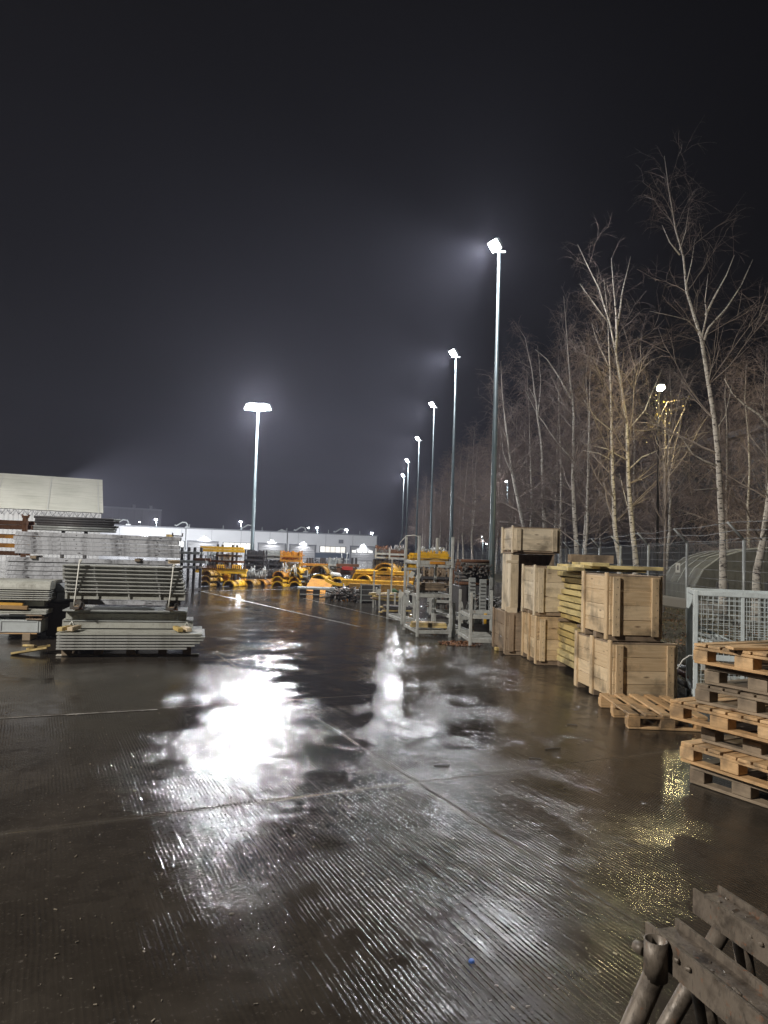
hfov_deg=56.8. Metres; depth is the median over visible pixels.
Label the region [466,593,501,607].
coupler heap
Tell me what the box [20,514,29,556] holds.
rack post
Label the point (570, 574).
timber beam
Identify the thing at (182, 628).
wood blocks
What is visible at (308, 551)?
roller door
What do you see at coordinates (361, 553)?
roller door
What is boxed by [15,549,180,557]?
metal plank
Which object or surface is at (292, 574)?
arch panel
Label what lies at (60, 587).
steel case
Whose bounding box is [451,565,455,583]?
parts cage
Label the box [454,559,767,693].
verge ground
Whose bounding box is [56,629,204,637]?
deck panel
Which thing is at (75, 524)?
tube bundle
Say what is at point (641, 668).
wooden crate
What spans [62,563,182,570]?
nested panel
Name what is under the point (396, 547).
tube tangle
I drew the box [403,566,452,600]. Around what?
steel stillage
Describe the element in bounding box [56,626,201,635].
deck panel
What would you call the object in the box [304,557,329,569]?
tube tangle
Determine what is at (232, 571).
beam bundle
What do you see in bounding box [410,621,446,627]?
timber bundle
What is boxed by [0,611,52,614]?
grey sheet
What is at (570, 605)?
timber beam
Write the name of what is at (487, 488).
birch tree
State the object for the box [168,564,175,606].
strap
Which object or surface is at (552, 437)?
birch tree
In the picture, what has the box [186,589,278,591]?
painted line
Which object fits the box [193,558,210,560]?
beam bundle
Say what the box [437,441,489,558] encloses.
birch tree
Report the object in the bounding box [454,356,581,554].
birch tree
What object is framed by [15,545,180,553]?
metal plank
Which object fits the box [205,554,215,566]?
tube tangle
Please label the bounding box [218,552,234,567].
parts cage
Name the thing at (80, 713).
painted line
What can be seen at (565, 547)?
birch tree
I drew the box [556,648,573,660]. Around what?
timber beam
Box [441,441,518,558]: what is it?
birch tree
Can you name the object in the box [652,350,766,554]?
birch tree
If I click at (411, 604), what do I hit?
steel stillage
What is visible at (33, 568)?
metal plank
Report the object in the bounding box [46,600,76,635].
dark case
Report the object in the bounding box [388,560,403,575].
parts cage
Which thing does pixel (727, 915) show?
steel trestle
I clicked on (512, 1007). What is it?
grit
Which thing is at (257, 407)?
floodlight pole
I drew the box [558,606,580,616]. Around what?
timber beam
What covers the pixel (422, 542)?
birch tree
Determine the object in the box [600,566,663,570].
loose plank
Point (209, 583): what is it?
arch panel
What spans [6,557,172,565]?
metal plank
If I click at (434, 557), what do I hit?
beam bundle
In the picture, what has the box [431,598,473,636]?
steel stillage
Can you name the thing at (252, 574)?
tube tangle
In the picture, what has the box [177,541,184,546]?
window
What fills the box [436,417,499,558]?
birch tree
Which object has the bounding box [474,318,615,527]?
birch tree
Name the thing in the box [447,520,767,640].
perimeter fence
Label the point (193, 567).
beam bundle
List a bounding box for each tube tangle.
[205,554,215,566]
[247,565,267,577]
[281,562,301,576]
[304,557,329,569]
[375,545,390,554]
[389,544,409,550]
[421,546,444,553]
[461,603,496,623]
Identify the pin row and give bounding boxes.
[197,565,245,568]
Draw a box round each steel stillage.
[375,587,413,607]
[386,589,415,624]
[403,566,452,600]
[403,596,451,636]
[404,536,454,567]
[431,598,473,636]
[458,589,492,645]
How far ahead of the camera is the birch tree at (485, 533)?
88.58 m
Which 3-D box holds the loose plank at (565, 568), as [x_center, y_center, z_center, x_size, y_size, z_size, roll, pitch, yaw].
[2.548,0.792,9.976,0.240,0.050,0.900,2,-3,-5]
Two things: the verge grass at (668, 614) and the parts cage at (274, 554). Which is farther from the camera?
the parts cage at (274, 554)
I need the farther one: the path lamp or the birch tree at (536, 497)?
the birch tree at (536, 497)
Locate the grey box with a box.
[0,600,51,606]
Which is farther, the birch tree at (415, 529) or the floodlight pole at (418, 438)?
the birch tree at (415, 529)
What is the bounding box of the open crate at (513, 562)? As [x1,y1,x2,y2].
[501,552,555,612]
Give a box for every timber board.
[0,602,23,605]
[0,605,28,609]
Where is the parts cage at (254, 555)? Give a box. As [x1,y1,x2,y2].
[244,550,266,561]
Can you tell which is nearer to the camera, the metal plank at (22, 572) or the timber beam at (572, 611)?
the timber beam at (572, 611)
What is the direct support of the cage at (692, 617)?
on the yard ground at (304, 925)
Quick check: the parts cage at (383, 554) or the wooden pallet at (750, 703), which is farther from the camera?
the parts cage at (383, 554)
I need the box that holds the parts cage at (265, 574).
[246,570,267,579]
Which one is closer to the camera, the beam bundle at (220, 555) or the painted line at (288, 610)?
the painted line at (288, 610)
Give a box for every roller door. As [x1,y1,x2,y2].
[187,541,216,554]
[258,543,284,550]
[290,545,314,558]
[350,547,373,559]
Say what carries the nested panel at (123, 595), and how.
on the bearer clamp at (80, 603)
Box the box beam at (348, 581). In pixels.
[342,579,413,584]
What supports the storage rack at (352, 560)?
on the yard ground at (304, 925)
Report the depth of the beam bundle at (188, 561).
24.62 m
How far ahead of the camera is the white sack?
30.23 m
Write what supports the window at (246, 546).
in the industrial hall
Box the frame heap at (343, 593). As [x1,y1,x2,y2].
[319,584,360,602]
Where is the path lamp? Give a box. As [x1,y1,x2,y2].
[655,383,664,575]
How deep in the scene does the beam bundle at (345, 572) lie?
30.66 m
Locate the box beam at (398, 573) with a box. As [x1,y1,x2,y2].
[355,570,409,575]
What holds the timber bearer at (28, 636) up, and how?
on the yard ground at (304, 925)
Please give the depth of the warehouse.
38.67 m
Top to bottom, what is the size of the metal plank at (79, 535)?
0.075 m
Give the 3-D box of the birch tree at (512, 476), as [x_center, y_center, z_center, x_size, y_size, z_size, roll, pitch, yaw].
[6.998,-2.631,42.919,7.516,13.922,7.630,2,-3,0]
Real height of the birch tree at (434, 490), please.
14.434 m
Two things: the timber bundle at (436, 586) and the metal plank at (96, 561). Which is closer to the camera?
the metal plank at (96, 561)
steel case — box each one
[55,582,66,591]
[57,592,73,600]
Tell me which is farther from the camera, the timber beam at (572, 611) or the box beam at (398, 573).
the box beam at (398, 573)
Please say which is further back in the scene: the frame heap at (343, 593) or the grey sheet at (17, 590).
the frame heap at (343, 593)
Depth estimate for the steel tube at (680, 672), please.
9.14 m
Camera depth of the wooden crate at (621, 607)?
8.12 m
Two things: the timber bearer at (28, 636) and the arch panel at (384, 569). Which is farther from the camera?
the arch panel at (384, 569)
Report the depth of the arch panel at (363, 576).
24.95 m
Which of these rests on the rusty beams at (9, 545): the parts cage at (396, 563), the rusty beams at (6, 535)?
the rusty beams at (6, 535)
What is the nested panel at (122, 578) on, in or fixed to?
on the nested panel at (124, 582)
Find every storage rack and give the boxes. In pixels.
[180,547,202,592]
[216,544,237,579]
[306,558,312,578]
[320,558,325,573]
[338,558,344,587]
[350,558,356,578]
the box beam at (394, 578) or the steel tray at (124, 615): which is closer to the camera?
the steel tray at (124, 615)
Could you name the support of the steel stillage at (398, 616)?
on the yard ground at (304, 925)
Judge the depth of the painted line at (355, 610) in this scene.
19.72 m
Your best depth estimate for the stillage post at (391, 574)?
21.40 m
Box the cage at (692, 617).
[686,587,767,696]
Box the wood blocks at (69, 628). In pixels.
[57,625,81,630]
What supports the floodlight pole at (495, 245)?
on the yard ground at (304, 925)
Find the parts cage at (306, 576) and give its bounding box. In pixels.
[297,570,310,582]
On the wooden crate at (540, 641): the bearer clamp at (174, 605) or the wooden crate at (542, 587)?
the wooden crate at (542, 587)
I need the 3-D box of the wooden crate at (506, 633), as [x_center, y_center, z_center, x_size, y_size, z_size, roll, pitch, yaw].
[2.408,2.034,12.173,0.907,0.714,1.028,2,-3,-3]
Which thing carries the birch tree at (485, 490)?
on the verge ground at (498, 578)
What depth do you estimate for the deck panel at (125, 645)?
10.09 m
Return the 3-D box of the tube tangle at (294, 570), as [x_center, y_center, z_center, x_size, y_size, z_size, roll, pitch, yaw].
[-4.056,2.491,30.870,0.951,0.610,0.882,2,-3,0]
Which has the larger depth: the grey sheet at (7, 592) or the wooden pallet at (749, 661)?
the grey sheet at (7, 592)
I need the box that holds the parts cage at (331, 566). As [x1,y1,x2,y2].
[328,558,342,571]
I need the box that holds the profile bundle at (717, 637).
[698,625,731,642]
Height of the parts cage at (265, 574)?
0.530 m
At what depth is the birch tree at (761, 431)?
30.42 m
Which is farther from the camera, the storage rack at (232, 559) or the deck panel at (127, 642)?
the storage rack at (232, 559)
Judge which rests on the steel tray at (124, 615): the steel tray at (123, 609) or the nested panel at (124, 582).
the steel tray at (123, 609)
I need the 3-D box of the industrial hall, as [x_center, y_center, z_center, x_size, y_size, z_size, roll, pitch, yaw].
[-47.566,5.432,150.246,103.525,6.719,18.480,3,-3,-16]
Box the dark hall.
[101,505,161,525]
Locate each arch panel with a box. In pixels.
[201,580,219,586]
[202,570,219,575]
[202,575,219,580]
[217,576,229,580]
[223,579,247,586]
[233,571,246,577]
[233,575,248,579]
[245,579,263,585]
[258,578,272,585]
[271,576,289,582]
[271,581,289,587]
[272,571,289,576]
[288,577,303,582]
[288,581,307,586]
[289,567,309,573]
[289,572,311,577]
[309,565,333,574]
[311,574,338,581]
[352,569,387,578]
[356,574,371,583]
[374,563,401,570]
[376,567,397,576]
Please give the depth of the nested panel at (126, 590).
10.41 m
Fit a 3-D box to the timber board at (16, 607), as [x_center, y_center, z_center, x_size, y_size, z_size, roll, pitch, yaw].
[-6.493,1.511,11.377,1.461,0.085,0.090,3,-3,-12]
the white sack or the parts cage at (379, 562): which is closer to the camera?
the parts cage at (379, 562)
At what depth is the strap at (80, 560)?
10.18 m
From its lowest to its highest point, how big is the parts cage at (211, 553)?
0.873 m
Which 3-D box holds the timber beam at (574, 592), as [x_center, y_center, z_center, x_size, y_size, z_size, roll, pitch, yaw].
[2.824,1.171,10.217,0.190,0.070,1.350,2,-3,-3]
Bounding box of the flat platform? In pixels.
[297,586,334,596]
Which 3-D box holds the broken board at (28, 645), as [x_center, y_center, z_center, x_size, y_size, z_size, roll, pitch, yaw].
[-5.091,1.920,10.195,0.160,0.047,0.093,2,-3,-6]
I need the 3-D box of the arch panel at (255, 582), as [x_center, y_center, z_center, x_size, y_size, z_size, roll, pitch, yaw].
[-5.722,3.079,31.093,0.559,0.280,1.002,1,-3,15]
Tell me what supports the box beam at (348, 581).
on the box beam at (384, 587)
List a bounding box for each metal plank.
[5,570,62,575]
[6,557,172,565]
[6,566,62,570]
[6,575,62,579]
[7,561,172,566]
[13,536,178,544]
[14,540,180,549]
[15,531,180,540]
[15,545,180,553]
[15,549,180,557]
[52,598,166,600]
[52,600,166,605]
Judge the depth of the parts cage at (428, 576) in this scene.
19.52 m
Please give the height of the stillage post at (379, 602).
0.531 m
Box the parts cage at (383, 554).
[374,548,388,558]
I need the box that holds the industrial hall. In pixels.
[100,519,379,559]
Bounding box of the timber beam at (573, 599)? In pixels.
[555,594,580,603]
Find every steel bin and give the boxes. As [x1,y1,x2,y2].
[0,615,47,632]
[360,584,380,602]
[452,584,493,622]
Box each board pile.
[368,592,398,606]
[378,604,412,613]
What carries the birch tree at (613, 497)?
on the verge ground at (498, 578)
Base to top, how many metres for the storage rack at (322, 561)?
1.313 m
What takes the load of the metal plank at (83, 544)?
on the metal plank at (103, 549)
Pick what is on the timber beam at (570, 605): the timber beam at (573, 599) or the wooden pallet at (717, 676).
the timber beam at (573, 599)
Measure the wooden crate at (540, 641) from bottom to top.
0.735 m
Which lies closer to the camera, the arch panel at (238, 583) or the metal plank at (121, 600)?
the metal plank at (121, 600)
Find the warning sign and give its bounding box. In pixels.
[676,563,679,572]
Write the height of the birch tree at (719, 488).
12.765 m
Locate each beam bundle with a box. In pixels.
[165,559,207,563]
[176,565,198,568]
[180,551,203,554]
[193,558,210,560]
[195,568,247,573]
[200,546,244,552]
[208,560,244,562]
[216,554,241,556]
[301,563,327,565]
[336,564,358,566]
[336,567,356,574]
[342,566,352,569]
[409,553,449,560]
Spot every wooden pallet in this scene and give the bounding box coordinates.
[598,693,707,731]
[670,694,767,742]
[680,735,767,788]
[690,758,767,808]
[693,640,767,675]
[695,679,767,718]
[701,721,767,759]
[704,662,767,695]
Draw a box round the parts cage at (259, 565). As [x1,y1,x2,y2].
[244,561,266,569]
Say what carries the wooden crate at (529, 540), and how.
on the open crate at (513, 562)
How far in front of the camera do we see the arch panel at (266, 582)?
31.66 m
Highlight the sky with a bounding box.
[0,0,767,564]
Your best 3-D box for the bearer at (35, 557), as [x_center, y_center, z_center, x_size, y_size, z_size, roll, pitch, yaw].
[-6.236,0.808,12.739,0.100,0.050,0.500,3,-3,-13]
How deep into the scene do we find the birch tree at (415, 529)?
150.27 m
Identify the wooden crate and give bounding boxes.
[492,607,521,654]
[501,525,559,553]
[521,564,581,615]
[521,611,578,664]
[574,630,677,703]
[581,571,662,641]
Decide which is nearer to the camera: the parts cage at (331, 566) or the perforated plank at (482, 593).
the perforated plank at (482, 593)
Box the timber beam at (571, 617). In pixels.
[560,612,580,622]
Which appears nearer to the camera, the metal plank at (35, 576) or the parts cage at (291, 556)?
the metal plank at (35, 576)
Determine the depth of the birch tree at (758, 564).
17.51 m
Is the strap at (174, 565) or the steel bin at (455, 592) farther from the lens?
the steel bin at (455, 592)
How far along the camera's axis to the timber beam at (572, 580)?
10.33 m
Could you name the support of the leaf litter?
on the verge ground at (498, 578)
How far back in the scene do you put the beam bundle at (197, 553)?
24.64 m
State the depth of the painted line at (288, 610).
18.57 m
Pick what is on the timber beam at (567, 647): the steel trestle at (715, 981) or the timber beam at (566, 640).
the timber beam at (566, 640)
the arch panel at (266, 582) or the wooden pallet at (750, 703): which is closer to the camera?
the wooden pallet at (750, 703)
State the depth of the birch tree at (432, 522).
109.77 m
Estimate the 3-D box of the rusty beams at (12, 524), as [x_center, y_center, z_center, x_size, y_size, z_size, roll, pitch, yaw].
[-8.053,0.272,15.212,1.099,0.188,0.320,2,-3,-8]
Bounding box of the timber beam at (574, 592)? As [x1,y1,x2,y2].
[561,589,580,596]
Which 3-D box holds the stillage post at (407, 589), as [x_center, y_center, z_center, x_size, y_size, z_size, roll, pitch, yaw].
[0.629,2.148,18.908,0.050,1.159,0.050,2,-3,0]
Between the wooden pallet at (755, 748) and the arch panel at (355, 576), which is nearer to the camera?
the wooden pallet at (755, 748)
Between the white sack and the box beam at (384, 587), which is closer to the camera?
the box beam at (384, 587)
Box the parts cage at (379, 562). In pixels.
[372,559,387,568]
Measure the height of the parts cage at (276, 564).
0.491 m
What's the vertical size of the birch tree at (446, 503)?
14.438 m
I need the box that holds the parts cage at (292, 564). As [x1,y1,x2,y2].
[283,562,302,576]
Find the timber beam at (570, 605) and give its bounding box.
[559,600,580,609]
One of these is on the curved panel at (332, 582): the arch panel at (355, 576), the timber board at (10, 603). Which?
the arch panel at (355, 576)
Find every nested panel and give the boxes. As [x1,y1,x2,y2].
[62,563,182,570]
[62,568,182,574]
[62,572,182,577]
[63,576,183,581]
[65,580,184,585]
[65,583,185,589]
[65,587,185,592]
[65,590,185,600]
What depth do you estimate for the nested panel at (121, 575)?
10.46 m
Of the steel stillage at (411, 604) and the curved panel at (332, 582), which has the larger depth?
the curved panel at (332, 582)
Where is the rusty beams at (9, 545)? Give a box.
[0,543,20,547]
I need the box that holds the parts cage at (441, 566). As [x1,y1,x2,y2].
[416,550,450,567]
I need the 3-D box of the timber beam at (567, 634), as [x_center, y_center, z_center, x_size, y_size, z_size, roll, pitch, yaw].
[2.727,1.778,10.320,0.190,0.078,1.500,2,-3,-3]
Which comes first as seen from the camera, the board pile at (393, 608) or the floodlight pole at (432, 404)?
the board pile at (393, 608)
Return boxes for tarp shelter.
[665,547,767,613]
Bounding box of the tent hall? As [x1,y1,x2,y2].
[0,473,102,560]
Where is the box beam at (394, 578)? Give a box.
[371,575,414,581]
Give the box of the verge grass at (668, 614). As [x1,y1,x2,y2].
[661,607,767,672]
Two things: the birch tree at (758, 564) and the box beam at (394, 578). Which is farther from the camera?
the box beam at (394, 578)
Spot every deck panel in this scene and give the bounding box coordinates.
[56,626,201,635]
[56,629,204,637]
[56,638,202,640]
[56,641,199,643]
[56,644,194,646]
[56,647,186,649]
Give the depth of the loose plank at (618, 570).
9.96 m
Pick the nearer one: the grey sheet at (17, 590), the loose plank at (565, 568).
the loose plank at (565, 568)
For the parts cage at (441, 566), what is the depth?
19.93 m
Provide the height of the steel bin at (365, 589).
0.620 m
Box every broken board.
[11,647,46,654]
[23,644,35,646]
[26,645,49,649]
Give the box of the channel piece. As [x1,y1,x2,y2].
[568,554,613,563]
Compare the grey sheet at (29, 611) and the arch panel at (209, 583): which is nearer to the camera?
the grey sheet at (29, 611)
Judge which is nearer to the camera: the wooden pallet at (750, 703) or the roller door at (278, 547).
the wooden pallet at (750, 703)
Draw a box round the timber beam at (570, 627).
[558,622,580,632]
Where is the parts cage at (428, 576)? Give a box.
[416,567,450,587]
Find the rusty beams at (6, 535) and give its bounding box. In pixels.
[0,534,16,537]
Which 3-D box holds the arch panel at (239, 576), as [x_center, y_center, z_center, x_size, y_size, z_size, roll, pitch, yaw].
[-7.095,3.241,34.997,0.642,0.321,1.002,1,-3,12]
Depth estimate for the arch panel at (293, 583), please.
30.96 m
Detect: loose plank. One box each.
[547,566,584,570]
[557,564,599,568]
[572,562,609,566]
[585,569,645,572]
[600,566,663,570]
[725,646,767,650]
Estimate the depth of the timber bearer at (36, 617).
11.58 m
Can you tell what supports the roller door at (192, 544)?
in the industrial hall
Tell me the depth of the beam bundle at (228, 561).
30.11 m
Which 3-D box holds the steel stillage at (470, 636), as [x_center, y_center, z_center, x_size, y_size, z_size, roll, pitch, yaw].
[1.823,1.963,13.280,0.670,0.950,1.150,2,-3,-4]
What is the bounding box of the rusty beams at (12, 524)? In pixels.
[0,520,34,529]
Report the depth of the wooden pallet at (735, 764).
4.95 m
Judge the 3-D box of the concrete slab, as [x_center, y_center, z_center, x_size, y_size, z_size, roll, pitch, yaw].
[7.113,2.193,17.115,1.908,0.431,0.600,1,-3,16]
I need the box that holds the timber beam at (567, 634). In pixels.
[557,629,574,639]
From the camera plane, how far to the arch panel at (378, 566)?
25.92 m
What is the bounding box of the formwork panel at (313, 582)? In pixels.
[307,578,333,592]
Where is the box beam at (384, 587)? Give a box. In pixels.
[349,583,410,591]
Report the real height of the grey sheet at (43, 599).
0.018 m
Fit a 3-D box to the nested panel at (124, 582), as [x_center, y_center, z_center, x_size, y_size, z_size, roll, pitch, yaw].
[-3.878,1.061,10.759,1.660,0.048,0.749,3,-3,-14]
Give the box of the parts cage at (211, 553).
[207,552,220,567]
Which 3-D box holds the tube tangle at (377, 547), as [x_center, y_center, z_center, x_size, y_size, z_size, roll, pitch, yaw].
[0.018,1.484,27.542,0.764,0.391,0.833,2,-3,0]
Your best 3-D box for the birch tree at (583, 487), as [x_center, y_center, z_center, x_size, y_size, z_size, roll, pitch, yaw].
[11.499,-3.077,37.704,8.432,14.508,9.245,1,-4,21]
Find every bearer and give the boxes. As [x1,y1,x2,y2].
[0,632,37,640]
[26,614,48,619]
[30,555,42,558]
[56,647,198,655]
[557,661,568,666]
[558,618,580,627]
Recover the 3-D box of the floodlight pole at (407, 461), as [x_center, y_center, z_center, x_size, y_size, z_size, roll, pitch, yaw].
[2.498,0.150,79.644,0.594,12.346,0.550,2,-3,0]
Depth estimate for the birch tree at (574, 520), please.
33.25 m
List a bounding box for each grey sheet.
[0,589,54,591]
[0,591,56,593]
[0,593,56,595]
[0,594,56,598]
[0,597,56,600]
[0,606,52,610]
[0,609,52,612]
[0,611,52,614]
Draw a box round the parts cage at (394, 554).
[387,549,404,559]
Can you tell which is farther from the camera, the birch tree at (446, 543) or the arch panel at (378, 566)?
the birch tree at (446, 543)
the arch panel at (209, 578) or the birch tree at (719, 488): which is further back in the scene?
the arch panel at (209, 578)
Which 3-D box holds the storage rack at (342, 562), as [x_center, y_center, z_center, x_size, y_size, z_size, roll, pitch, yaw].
[-1.944,2.755,32.341,0.208,1.341,0.970,2,-3,0]
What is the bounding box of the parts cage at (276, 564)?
[265,559,282,569]
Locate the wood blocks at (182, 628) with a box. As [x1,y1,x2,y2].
[173,625,191,631]
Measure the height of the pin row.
0.226 m
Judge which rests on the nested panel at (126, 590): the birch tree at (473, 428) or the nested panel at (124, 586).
the nested panel at (124, 586)
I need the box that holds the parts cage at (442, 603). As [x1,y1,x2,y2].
[424,588,448,614]
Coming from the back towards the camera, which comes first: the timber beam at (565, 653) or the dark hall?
the dark hall
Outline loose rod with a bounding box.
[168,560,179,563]
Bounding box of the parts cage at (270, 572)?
[266,569,282,578]
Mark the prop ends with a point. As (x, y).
(465, 567)
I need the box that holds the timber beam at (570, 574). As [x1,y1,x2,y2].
[557,571,581,577]
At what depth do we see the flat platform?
24.65 m
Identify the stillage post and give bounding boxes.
[372,571,374,607]
[378,592,380,610]
[390,559,392,592]
[406,571,408,614]
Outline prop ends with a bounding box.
[459,562,492,577]
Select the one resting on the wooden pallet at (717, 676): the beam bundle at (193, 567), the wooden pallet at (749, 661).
the wooden pallet at (749, 661)
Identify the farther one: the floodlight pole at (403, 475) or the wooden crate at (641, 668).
the floodlight pole at (403, 475)
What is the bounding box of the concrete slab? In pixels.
[663,595,722,613]
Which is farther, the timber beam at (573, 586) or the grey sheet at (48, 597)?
the grey sheet at (48, 597)
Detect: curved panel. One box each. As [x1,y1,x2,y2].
[0,578,61,589]
[325,578,347,585]
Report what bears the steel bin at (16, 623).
on the timber bearer at (28, 636)
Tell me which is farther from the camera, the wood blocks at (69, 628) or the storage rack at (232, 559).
the storage rack at (232, 559)
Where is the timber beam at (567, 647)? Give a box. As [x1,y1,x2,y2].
[559,642,573,652]
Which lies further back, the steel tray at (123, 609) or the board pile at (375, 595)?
the board pile at (375, 595)
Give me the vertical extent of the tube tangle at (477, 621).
0.416 m
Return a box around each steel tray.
[62,617,192,628]
[63,606,187,612]
[66,611,186,619]
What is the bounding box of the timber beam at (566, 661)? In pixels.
[557,655,573,668]
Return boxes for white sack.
[330,572,340,576]
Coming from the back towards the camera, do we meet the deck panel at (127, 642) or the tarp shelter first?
the tarp shelter
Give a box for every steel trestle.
[620,918,767,1023]
[656,885,767,1023]
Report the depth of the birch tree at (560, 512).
39.94 m
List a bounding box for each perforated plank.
[468,578,475,614]
[479,579,486,614]
[488,578,492,609]
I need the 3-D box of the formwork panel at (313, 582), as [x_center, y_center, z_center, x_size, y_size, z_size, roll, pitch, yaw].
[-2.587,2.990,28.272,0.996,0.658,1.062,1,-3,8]
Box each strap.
[73,559,81,605]
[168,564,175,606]
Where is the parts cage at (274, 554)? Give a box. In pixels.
[265,550,279,559]
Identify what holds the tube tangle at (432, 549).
on the parts cage at (441, 566)
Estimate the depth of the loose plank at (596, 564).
9.54 m
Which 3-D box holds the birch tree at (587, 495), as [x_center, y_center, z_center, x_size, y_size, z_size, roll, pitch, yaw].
[9.539,-2.067,32.400,5.839,11.735,5.733,2,-3,0]
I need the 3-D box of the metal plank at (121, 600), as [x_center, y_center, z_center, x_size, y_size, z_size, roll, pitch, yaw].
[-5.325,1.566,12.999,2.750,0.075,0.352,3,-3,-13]
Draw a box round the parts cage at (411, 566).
[402,555,416,570]
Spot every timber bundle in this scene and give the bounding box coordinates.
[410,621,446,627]
[415,582,447,590]
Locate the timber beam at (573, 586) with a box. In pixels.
[564,583,581,589]
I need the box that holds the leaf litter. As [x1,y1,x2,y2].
[662,608,765,676]
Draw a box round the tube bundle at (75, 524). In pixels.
[33,516,119,532]
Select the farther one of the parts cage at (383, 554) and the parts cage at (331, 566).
the parts cage at (331, 566)
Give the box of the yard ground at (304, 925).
[0,555,767,1023]
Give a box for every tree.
[399,498,427,547]
[403,505,428,547]
[407,471,441,550]
[407,490,434,546]
[411,459,460,550]
[415,474,456,547]
[415,479,456,550]
[419,493,445,547]
[425,444,487,558]
[426,451,477,568]
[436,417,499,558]
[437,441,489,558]
[438,357,566,554]
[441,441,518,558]
[443,412,526,567]
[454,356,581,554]
[455,412,522,571]
[457,413,536,549]
[461,411,564,554]
[473,487,502,550]
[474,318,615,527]
[476,401,579,547]
[479,451,518,570]
[484,452,552,554]
[495,325,617,565]
[496,286,661,553]
[518,366,608,563]
[528,326,679,571]
[536,430,595,563]
[546,338,669,554]
[547,213,723,574]
[551,271,689,573]
[559,432,637,571]
[582,328,698,560]
[593,423,661,573]
[599,354,720,546]
[603,358,730,571]
[606,115,767,622]
[631,369,707,611]
[634,280,767,621]
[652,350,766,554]
[674,394,755,548]
[691,353,767,549]
[694,328,767,546]
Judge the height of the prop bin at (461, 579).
0.626 m
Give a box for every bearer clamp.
[70,599,88,609]
[165,600,180,610]
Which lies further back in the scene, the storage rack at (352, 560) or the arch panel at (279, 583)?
the storage rack at (352, 560)
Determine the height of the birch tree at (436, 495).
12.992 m
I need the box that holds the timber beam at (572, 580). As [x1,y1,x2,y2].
[561,577,581,583]
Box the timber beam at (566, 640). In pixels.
[558,635,573,646]
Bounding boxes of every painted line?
[6,709,156,717]
[185,587,360,626]
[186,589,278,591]
[303,598,398,620]
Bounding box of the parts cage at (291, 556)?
[280,550,304,561]
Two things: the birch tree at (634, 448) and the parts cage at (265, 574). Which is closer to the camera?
the parts cage at (265, 574)
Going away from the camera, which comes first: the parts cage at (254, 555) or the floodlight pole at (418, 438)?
the parts cage at (254, 555)
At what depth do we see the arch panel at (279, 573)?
30.44 m
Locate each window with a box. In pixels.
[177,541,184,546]
[223,542,250,549]
[319,546,345,552]
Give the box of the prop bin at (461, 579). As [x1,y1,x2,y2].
[454,559,489,585]
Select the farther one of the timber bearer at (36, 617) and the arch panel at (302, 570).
the arch panel at (302, 570)
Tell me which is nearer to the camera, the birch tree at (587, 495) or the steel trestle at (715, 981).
the steel trestle at (715, 981)
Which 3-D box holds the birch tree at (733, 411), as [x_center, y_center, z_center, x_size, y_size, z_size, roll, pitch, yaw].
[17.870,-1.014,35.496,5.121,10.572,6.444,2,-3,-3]
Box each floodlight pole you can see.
[243,403,271,549]
[400,474,405,562]
[405,459,409,536]
[413,436,421,571]
[428,401,436,569]
[449,348,459,567]
[488,237,505,586]
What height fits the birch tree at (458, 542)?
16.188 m
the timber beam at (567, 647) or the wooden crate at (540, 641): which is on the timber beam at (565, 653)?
the timber beam at (567, 647)
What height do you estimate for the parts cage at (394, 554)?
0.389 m
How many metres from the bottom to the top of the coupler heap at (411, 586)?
0.254 m
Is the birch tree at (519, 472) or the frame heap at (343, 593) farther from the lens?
the birch tree at (519, 472)
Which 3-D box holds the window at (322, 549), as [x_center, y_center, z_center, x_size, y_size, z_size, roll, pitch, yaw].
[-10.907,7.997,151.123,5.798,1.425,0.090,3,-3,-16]
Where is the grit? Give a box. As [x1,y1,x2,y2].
[3,631,618,1021]
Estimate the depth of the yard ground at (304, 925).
4.09 m
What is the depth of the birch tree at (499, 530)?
74.97 m
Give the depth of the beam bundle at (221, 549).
29.86 m
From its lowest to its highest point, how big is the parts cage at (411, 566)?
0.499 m
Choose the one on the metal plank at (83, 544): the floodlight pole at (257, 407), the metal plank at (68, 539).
the metal plank at (68, 539)
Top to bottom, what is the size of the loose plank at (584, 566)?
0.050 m
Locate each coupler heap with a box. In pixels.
[406,583,437,593]
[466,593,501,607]
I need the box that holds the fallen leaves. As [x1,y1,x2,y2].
[434,634,482,645]
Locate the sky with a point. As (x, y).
(209, 209)
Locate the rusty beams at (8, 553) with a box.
[0,551,29,555]
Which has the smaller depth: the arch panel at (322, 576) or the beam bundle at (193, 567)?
the beam bundle at (193, 567)
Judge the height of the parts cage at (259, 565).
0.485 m
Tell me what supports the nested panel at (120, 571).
on the nested panel at (121, 575)
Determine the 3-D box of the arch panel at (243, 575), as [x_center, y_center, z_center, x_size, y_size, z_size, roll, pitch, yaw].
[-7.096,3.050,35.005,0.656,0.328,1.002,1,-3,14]
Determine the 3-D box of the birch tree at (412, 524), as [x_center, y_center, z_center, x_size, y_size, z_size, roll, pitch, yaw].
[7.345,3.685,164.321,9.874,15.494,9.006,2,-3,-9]
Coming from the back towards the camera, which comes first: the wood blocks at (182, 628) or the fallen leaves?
the fallen leaves

